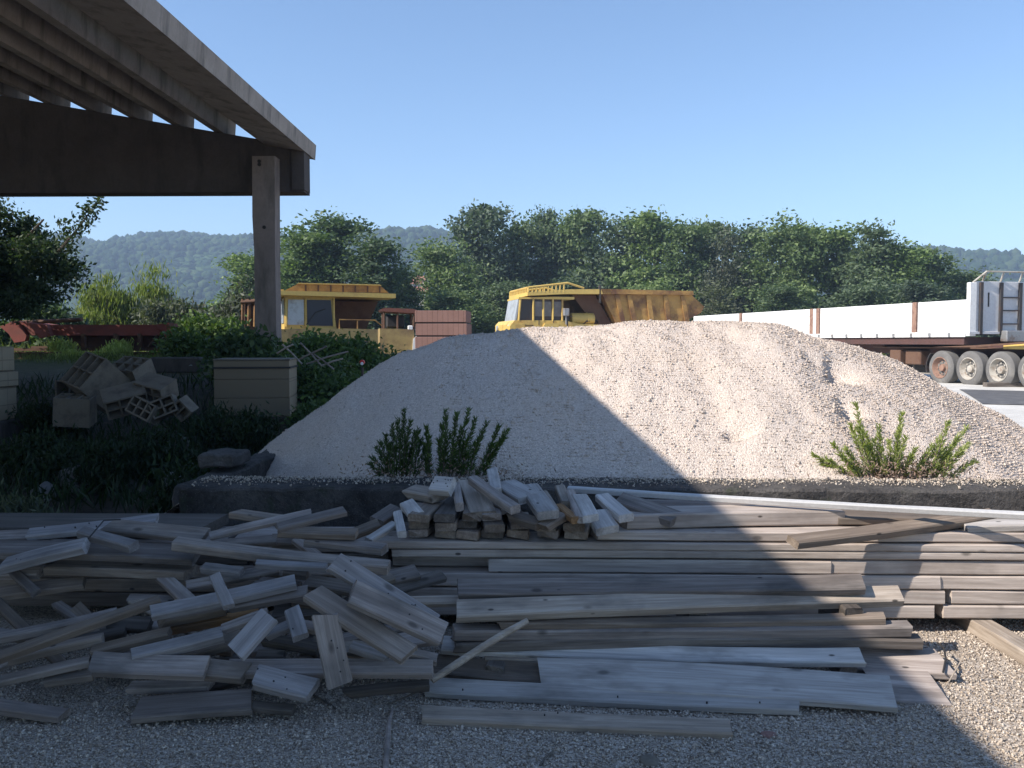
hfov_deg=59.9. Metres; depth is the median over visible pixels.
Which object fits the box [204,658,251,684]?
board
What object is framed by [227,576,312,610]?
board
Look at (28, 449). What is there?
weeds
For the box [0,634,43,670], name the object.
board
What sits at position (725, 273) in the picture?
tree
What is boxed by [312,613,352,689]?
board
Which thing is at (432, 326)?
block pallet
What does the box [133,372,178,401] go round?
hollow block
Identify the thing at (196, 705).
board
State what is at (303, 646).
board
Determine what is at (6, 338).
bush
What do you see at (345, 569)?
board
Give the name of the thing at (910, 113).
sky
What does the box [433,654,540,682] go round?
board
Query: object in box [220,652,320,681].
board
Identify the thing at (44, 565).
timber beam
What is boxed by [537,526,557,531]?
timber beam
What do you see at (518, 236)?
tree
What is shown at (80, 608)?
board
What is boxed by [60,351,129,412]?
hollow block
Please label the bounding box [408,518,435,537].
timber beam
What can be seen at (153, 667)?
board
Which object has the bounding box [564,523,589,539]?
timber beam
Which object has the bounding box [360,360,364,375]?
marker lamp
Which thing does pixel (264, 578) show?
board
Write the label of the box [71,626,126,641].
board
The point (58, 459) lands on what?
weeds
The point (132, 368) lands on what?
hollow block
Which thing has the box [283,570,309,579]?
wooden block
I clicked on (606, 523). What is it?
board
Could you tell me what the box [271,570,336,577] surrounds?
board
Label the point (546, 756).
twig
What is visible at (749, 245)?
tree
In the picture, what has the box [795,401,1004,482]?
shrub
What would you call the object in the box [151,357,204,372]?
old kerb
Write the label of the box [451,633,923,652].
board
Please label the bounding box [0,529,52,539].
board
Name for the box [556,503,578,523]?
batten
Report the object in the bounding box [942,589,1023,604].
timber beam
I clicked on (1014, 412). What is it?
concrete yard
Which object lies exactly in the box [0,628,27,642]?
board
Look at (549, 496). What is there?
batten
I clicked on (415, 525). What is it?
timber beam
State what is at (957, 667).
stalk
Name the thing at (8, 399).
masonry block
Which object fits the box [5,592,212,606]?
timber beam
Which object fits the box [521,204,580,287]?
tree
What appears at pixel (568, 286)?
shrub
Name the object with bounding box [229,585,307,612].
board
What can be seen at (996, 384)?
kerb
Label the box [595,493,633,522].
board
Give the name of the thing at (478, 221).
tree
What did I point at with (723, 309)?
shrub
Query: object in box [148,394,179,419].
hollow block
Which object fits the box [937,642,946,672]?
wire
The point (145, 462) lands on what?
weeds
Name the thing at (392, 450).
shrub
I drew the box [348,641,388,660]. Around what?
batten
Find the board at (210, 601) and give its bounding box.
[149,574,296,620]
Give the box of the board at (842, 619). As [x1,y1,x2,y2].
[495,612,885,629]
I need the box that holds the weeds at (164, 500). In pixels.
[125,452,245,512]
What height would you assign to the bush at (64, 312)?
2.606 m
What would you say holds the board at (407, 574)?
on the board
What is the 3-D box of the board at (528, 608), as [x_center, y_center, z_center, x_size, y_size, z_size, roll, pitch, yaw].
[0.854,1.079,4.374,2.266,0.060,0.119,0,30,-7]
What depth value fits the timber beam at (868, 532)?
4.77 m
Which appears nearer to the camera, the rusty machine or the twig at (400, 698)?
the twig at (400, 698)
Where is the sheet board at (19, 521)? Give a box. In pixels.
[0,513,228,538]
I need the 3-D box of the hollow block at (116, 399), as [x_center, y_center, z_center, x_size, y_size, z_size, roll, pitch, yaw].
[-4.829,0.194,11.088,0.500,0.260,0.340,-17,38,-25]
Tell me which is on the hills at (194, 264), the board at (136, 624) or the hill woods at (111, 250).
the hill woods at (111, 250)
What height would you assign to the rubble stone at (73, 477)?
0.315 m
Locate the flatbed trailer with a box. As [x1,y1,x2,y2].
[694,271,1023,385]
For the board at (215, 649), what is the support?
on the board at (224, 658)
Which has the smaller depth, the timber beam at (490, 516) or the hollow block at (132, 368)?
the timber beam at (490, 516)
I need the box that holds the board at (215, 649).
[179,643,227,655]
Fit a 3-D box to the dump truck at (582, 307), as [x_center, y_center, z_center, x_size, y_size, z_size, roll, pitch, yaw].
[3.071,-1.910,31.962,7.061,3.283,2.994,-1,3,-13]
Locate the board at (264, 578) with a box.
[251,576,301,586]
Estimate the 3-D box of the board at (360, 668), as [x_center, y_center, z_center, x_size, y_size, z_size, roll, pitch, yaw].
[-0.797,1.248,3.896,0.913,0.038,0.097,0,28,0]
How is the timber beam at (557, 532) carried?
on the timber beam at (390, 550)
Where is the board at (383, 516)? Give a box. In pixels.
[370,504,400,525]
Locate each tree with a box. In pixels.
[0,197,108,326]
[191,249,287,315]
[280,205,401,327]
[280,221,343,290]
[321,229,425,337]
[387,262,432,335]
[402,231,496,331]
[437,198,535,332]
[473,209,568,291]
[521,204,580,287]
[545,205,630,288]
[561,204,666,288]
[597,207,704,313]
[644,214,718,320]
[689,223,759,321]
[692,214,746,310]
[721,207,839,314]
[726,218,778,312]
[770,219,846,308]
[804,220,867,307]
[820,217,911,337]
[861,236,946,344]
[903,243,979,344]
[922,263,1010,344]
[954,275,1011,336]
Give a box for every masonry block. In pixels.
[0,346,13,370]
[0,371,18,386]
[0,386,16,420]
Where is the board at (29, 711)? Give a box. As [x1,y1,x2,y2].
[0,698,70,722]
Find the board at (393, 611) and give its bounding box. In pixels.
[346,579,447,646]
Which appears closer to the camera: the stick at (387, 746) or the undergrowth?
the stick at (387, 746)
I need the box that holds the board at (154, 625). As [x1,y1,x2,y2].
[99,620,158,630]
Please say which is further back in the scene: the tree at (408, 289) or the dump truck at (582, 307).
the tree at (408, 289)
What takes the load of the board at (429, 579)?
on the board at (407, 574)
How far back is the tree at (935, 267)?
60.27 m
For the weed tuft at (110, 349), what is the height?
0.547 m
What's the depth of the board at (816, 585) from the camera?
4.41 m
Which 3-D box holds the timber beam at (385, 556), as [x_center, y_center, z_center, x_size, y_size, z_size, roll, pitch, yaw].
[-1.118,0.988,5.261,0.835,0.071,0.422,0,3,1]
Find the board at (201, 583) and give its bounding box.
[186,567,279,591]
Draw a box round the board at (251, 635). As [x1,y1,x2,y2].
[228,608,277,660]
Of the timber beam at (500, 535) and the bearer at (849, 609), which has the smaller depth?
the bearer at (849, 609)
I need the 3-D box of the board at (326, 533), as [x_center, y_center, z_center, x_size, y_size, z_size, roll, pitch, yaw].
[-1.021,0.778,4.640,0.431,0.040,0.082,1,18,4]
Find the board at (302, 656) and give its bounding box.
[299,653,365,658]
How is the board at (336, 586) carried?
on the board at (302, 604)
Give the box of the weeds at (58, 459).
[10,425,102,487]
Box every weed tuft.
[41,336,81,354]
[48,347,102,359]
[96,340,133,358]
[97,337,140,350]
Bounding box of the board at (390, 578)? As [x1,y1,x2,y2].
[341,573,395,597]
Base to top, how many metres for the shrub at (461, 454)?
0.565 m
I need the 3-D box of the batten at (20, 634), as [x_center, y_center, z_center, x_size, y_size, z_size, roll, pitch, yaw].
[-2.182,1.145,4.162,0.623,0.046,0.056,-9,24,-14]
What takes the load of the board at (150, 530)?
on the sheet board at (154, 553)
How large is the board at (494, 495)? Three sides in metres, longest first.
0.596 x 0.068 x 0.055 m
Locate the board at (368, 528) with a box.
[353,518,381,538]
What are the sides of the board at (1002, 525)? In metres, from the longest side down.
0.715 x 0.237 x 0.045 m
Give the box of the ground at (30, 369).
[0,359,1023,767]
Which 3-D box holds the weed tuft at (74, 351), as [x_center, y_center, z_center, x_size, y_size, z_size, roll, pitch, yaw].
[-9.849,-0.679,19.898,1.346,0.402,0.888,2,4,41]
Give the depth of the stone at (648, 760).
3.37 m
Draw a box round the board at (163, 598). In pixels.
[126,593,173,604]
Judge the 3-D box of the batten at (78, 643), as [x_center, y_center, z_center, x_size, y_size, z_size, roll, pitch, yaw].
[-2.036,1.185,3.974,0.398,0.045,0.053,-11,24,-13]
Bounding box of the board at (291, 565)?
[255,559,328,571]
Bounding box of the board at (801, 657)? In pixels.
[440,636,866,666]
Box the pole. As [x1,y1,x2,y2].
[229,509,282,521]
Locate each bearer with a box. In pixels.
[485,660,504,673]
[676,613,707,615]
[818,604,862,615]
[829,667,857,672]
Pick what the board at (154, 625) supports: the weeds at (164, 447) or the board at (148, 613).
the board at (148, 613)
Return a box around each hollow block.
[52,393,96,427]
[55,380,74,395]
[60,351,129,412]
[99,381,148,419]
[113,356,156,381]
[125,394,163,424]
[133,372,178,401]
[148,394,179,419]
[169,395,198,421]
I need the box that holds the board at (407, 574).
[376,564,420,584]
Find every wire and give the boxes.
[87,519,120,538]
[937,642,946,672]
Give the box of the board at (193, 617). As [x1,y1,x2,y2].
[157,607,226,628]
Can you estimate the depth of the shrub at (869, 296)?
53.51 m
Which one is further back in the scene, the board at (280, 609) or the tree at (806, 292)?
the tree at (806, 292)
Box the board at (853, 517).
[838,510,940,524]
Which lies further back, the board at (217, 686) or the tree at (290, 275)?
the tree at (290, 275)
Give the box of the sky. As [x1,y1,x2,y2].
[0,0,1023,268]
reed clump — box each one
[62,269,138,324]
[118,253,186,351]
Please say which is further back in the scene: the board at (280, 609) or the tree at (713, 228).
the tree at (713, 228)
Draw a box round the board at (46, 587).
[0,577,86,600]
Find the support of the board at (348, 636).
on the board at (347, 644)
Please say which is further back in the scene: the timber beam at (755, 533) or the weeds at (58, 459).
the weeds at (58, 459)
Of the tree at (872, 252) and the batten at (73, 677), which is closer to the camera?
the batten at (73, 677)
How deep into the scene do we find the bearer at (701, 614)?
4.36 m
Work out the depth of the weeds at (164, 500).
7.02 m
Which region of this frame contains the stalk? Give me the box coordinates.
[946,649,969,685]
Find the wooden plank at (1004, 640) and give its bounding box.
[947,618,1023,665]
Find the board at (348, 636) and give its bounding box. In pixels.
[343,624,402,641]
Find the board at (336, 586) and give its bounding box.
[303,574,351,596]
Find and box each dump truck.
[281,283,395,354]
[495,282,703,331]
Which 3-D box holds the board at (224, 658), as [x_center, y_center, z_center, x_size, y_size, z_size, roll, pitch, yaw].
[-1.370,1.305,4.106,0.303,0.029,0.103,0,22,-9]
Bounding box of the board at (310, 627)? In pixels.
[305,620,314,634]
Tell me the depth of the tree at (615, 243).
68.52 m
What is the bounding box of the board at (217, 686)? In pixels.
[209,679,252,690]
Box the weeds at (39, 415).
[5,387,108,440]
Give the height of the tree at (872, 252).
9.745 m
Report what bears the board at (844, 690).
on the board at (515, 692)
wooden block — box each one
[76,526,139,553]
[200,562,244,577]
[255,649,286,658]
[272,534,296,548]
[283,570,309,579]
[428,476,456,496]
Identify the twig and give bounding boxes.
[313,694,336,709]
[387,693,415,704]
[539,750,553,765]
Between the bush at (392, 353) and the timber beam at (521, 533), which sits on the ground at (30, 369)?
the bush at (392, 353)
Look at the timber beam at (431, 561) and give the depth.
5.04 m
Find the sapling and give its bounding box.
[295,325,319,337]
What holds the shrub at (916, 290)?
on the ground at (30, 369)
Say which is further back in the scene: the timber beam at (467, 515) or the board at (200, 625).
the timber beam at (467, 515)
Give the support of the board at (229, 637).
on the board at (224, 658)
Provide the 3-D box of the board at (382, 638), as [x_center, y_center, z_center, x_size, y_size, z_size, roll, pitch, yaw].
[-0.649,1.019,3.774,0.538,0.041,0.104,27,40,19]
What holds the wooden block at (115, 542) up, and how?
on the sheet board at (154, 553)
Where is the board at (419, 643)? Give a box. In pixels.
[353,632,442,657]
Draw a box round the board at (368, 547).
[303,539,388,555]
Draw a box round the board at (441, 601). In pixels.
[411,595,458,606]
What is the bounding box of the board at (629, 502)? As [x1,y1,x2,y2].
[616,492,680,527]
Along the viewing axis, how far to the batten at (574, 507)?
4.94 m
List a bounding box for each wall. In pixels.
[172,449,275,512]
[179,477,1023,526]
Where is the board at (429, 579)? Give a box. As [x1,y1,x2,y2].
[393,570,446,592]
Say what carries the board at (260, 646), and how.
on the board at (248, 657)
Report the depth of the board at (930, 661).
4.26 m
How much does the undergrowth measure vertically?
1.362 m
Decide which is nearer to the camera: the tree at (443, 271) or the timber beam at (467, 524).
the timber beam at (467, 524)
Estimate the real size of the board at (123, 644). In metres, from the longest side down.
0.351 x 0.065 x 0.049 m
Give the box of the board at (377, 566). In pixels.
[171,536,390,575]
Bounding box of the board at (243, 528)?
[209,509,311,540]
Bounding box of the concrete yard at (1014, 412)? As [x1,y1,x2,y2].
[926,375,1023,428]
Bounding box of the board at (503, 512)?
[491,501,507,514]
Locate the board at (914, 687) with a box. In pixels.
[862,668,950,706]
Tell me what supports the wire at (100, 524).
on the wooden block at (115, 542)
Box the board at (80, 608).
[70,601,91,615]
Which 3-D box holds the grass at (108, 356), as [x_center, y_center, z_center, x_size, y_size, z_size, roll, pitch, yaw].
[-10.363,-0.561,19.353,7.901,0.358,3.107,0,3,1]
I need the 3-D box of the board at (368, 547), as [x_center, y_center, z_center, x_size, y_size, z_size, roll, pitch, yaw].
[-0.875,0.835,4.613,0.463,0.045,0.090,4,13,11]
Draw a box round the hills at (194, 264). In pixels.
[2,233,1023,329]
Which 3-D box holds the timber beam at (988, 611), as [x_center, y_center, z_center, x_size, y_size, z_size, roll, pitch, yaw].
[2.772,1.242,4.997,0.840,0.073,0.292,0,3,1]
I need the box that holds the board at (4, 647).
[0,643,20,650]
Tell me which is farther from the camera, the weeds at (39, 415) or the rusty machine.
the rusty machine
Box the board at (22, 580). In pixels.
[0,560,40,597]
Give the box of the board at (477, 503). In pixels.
[457,480,496,518]
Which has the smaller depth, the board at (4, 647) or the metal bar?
the board at (4, 647)
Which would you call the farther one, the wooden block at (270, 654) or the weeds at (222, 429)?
the weeds at (222, 429)
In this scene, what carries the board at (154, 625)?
on the board
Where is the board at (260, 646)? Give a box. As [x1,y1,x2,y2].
[249,634,315,656]
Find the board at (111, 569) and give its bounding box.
[43,560,198,581]
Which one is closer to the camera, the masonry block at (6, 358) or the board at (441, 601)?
the board at (441, 601)
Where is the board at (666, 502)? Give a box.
[646,499,756,505]
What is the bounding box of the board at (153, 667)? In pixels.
[88,651,210,680]
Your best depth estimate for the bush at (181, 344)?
18.29 m
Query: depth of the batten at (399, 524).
4.82 m
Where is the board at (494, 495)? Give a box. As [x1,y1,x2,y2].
[468,475,520,514]
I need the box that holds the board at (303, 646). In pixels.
[261,635,318,655]
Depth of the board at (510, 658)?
4.23 m
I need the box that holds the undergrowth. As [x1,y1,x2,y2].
[0,368,259,512]
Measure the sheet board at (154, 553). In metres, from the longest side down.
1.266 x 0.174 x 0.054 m
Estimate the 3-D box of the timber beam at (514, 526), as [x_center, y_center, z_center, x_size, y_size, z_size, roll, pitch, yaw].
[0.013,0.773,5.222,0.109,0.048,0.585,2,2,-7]
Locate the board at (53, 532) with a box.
[25,513,158,539]
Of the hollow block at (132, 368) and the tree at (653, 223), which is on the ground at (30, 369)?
the tree at (653, 223)
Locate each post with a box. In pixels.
[0,537,90,574]
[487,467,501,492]
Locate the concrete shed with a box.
[0,0,315,354]
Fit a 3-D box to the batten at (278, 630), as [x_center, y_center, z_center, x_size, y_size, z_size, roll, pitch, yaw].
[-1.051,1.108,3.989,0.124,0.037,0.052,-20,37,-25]
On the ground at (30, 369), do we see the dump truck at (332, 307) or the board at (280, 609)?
the dump truck at (332, 307)
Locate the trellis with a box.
[277,342,347,369]
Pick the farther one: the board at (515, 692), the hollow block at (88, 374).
the hollow block at (88, 374)
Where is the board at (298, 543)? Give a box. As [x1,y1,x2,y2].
[292,539,320,552]
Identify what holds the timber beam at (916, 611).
on the bearer
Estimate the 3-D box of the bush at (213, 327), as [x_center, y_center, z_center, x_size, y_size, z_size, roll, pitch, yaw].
[-7.415,-1.210,21.055,2.510,1.334,2.498,-1,3,-14]
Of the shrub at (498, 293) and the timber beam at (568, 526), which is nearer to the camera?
the timber beam at (568, 526)
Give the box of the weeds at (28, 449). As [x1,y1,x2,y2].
[0,420,82,478]
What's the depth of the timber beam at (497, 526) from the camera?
4.87 m
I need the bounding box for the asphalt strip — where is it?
[960,389,1023,404]
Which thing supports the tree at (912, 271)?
on the ground at (30, 369)
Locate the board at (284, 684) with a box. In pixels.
[252,664,319,702]
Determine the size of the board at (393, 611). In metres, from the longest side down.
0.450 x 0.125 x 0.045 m
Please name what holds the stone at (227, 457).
on the side wall at (258, 464)
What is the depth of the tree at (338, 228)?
58.62 m
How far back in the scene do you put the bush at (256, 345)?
14.65 m
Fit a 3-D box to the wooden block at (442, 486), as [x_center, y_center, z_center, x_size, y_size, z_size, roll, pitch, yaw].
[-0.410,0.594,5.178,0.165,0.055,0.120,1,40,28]
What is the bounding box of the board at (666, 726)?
[422,705,732,739]
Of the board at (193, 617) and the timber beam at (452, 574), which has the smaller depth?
the board at (193, 617)
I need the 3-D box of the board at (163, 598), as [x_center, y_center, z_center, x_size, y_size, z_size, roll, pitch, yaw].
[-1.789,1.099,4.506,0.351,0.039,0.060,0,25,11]
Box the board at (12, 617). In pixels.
[0,598,76,671]
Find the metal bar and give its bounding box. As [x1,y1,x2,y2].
[567,486,1023,519]
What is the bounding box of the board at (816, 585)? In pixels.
[457,574,865,598]
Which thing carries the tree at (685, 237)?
on the ground at (30, 369)
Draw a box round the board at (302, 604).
[291,601,312,608]
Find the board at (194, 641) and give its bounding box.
[130,626,224,659]
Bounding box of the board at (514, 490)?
[501,479,538,504]
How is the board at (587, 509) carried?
on the batten at (574, 507)
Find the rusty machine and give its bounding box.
[240,299,254,329]
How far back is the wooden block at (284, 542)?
4.90 m
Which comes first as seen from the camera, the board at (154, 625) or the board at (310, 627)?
the board at (310, 627)
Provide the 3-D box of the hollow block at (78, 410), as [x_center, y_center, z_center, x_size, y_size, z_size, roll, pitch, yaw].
[-5.485,0.329,11.160,0.420,0.360,0.400,3,8,-13]
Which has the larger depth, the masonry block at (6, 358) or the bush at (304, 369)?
the bush at (304, 369)
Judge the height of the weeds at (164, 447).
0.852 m
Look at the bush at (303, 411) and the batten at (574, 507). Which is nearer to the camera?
the batten at (574, 507)
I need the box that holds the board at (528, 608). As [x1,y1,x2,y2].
[456,585,903,622]
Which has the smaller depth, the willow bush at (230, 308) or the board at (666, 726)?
the board at (666, 726)
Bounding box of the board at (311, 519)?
[275,506,346,532]
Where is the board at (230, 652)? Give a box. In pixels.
[216,641,233,656]
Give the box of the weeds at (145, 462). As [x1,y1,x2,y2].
[90,426,203,492]
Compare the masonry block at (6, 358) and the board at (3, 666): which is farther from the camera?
the masonry block at (6, 358)
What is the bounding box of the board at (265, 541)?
[213,535,276,546]
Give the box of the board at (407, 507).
[400,499,423,516]
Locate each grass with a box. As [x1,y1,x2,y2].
[0,338,157,351]
[14,351,185,364]
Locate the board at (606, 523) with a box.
[589,509,618,535]
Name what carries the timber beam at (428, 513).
on the timber beam at (415, 525)
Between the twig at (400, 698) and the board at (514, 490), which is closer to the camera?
the twig at (400, 698)
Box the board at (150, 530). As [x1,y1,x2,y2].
[100,519,210,540]
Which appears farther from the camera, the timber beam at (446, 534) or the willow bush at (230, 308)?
the willow bush at (230, 308)
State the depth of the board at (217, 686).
3.98 m
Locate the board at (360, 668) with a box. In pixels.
[229,658,433,678]
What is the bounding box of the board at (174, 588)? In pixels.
[155,577,194,598]
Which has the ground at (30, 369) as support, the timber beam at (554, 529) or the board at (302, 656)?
the board at (302, 656)
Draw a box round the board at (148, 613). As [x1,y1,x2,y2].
[128,599,202,634]
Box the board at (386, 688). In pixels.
[340,679,429,698]
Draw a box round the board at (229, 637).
[210,610,272,656]
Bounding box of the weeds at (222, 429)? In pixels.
[178,395,273,455]
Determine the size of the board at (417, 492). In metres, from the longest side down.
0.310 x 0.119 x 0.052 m
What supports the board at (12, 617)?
on the board at (4, 629)
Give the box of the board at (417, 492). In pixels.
[402,484,447,503]
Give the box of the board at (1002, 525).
[961,518,1023,532]
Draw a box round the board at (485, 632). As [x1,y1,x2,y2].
[452,620,912,640]
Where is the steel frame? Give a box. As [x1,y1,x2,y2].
[0,317,177,350]
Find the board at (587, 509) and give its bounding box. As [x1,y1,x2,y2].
[571,494,598,523]
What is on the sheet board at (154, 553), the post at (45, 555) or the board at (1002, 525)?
the post at (45, 555)
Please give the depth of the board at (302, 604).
4.34 m
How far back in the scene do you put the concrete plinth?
11.28 m
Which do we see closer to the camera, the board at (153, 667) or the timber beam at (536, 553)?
the board at (153, 667)
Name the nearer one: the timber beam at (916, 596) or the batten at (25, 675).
the batten at (25, 675)
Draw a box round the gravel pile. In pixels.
[165,319,1023,512]
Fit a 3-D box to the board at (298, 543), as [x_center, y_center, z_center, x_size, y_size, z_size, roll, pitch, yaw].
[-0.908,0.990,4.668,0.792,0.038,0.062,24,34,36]
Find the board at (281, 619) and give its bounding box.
[240,616,285,630]
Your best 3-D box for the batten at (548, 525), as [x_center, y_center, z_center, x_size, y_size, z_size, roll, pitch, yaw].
[0.219,0.750,4.819,0.066,0.046,0.227,14,19,32]
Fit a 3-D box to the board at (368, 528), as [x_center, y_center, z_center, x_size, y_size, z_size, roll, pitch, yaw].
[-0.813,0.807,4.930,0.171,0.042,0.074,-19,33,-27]
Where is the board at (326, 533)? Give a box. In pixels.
[277,527,358,539]
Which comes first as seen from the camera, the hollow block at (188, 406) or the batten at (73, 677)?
the batten at (73, 677)
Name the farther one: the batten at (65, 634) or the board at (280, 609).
the board at (280, 609)
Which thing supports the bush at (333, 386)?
on the ground at (30, 369)
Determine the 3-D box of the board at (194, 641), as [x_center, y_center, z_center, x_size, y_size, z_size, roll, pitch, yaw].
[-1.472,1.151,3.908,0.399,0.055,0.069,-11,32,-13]
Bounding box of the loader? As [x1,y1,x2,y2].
[378,308,417,356]
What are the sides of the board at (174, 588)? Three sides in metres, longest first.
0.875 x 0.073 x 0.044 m
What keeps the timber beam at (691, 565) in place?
on the timber beam at (452, 574)
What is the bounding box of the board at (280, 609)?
[271,598,348,619]
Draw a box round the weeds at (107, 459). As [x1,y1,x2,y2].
[41,427,158,497]
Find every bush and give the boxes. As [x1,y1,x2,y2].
[0,304,78,351]
[41,298,93,351]
[128,291,218,351]
[149,320,214,358]
[157,305,250,358]
[183,274,253,334]
[189,321,310,389]
[246,341,365,397]
[278,390,328,428]
[282,326,365,366]
[297,353,373,403]
[336,331,396,379]
[380,344,405,362]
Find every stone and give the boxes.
[30,481,55,500]
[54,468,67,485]
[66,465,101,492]
[197,448,250,468]
[639,754,661,767]
[760,730,775,738]
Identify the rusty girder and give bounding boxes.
[14,352,159,358]
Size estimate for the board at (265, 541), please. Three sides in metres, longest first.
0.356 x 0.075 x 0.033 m
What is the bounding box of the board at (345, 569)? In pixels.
[325,553,439,617]
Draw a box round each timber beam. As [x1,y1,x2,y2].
[0,578,257,591]
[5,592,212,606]
[34,564,109,577]
[46,555,249,564]
[53,526,237,543]
[192,561,254,577]
[235,526,369,552]
[253,552,387,564]
[376,531,1023,551]
[388,522,564,560]
[390,561,940,589]
[391,549,1023,560]
[392,557,488,565]
[406,586,944,603]
[408,499,445,522]
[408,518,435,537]
[409,502,428,528]
[428,604,934,617]
[434,496,463,521]
[435,511,462,530]
[435,531,455,538]
[456,524,482,540]
[458,518,480,527]
[462,502,481,520]
[481,515,507,538]
[481,519,504,532]
[482,507,501,520]
[489,558,830,573]
[504,510,527,529]
[507,512,528,539]
[537,523,563,538]
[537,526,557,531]
[563,509,584,530]
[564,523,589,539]
[590,525,1023,542]
[616,505,844,529]
[786,508,995,548]
[829,559,1023,574]
[934,601,1023,618]
[939,575,1023,589]
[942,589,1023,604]
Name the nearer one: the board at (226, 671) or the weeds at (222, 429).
the board at (226, 671)
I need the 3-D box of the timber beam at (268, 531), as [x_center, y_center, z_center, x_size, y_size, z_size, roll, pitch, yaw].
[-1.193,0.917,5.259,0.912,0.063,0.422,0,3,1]
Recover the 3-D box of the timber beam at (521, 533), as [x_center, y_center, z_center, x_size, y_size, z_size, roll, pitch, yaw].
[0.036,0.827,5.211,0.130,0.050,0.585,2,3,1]
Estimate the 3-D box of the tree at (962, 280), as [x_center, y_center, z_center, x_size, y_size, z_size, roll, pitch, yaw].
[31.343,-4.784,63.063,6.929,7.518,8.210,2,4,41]
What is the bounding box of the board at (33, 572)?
[0,566,43,579]
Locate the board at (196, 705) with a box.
[130,689,252,724]
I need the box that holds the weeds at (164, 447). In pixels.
[123,411,207,486]
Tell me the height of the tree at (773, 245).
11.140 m
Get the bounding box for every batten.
[0,595,160,663]
[0,607,116,643]
[0,655,91,686]
[8,633,104,665]
[43,669,96,687]
[209,572,234,609]
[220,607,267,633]
[266,621,289,640]
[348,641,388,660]
[365,521,395,541]
[393,510,406,537]
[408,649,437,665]
[453,482,463,511]
[537,511,566,531]
[544,490,558,509]
[554,484,570,508]
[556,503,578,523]
[566,489,582,523]
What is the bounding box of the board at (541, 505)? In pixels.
[525,483,558,520]
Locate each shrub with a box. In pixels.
[320,408,504,478]
[368,407,555,478]
[416,284,506,333]
[472,277,535,333]
[533,274,585,320]
[622,277,677,290]
[689,280,747,320]
[742,280,819,312]
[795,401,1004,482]
[801,276,922,355]
[885,276,969,344]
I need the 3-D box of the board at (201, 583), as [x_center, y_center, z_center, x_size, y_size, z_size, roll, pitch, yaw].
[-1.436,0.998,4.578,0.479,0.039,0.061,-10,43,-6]
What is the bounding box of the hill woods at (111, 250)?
[0,225,1023,320]
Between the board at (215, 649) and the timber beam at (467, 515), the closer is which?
the board at (215, 649)
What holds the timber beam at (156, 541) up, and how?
on the timber beam at (202, 559)
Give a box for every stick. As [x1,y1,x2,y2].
[383,707,393,767]
[431,618,528,682]
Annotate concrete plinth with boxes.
[0,418,25,449]
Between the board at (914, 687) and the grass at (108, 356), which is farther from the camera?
the grass at (108, 356)
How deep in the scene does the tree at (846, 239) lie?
60.77 m
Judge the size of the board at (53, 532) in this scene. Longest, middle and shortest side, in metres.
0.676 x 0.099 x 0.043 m
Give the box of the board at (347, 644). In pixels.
[313,636,369,656]
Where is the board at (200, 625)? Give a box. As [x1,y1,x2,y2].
[171,608,258,634]
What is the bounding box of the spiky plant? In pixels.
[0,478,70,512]
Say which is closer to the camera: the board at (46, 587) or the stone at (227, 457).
the board at (46, 587)
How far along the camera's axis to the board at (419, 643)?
4.18 m
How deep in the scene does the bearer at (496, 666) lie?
4.17 m
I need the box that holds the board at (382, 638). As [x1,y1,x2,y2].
[303,585,417,664]
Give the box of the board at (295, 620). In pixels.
[284,604,308,642]
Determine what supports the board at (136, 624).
on the board
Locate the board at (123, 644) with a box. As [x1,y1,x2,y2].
[90,626,171,655]
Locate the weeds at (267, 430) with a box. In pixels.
[235,401,283,455]
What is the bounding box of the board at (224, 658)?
[212,657,239,659]
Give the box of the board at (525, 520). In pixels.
[506,512,544,530]
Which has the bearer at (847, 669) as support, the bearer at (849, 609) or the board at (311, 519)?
the bearer at (849, 609)
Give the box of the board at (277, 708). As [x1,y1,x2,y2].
[252,700,296,715]
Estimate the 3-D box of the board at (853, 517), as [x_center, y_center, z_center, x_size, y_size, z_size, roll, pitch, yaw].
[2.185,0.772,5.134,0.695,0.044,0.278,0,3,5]
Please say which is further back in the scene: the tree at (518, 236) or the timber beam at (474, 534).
the tree at (518, 236)
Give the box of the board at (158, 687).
[125,680,214,693]
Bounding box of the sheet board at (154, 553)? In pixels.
[0,540,199,565]
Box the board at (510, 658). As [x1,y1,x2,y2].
[484,656,537,661]
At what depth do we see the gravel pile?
7.36 m
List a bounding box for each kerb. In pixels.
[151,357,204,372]
[983,382,1023,386]
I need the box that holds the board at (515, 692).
[424,678,799,715]
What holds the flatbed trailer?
on the ground at (30, 369)
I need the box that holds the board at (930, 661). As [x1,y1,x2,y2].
[857,648,956,679]
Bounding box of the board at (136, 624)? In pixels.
[106,616,152,633]
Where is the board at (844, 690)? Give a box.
[537,658,897,712]
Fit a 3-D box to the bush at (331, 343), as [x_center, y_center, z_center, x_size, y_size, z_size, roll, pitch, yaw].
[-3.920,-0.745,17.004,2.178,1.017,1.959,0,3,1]
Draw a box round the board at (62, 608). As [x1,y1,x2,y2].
[51,601,130,652]
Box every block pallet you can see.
[212,358,297,424]
[415,310,471,348]
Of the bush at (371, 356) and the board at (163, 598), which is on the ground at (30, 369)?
the bush at (371, 356)

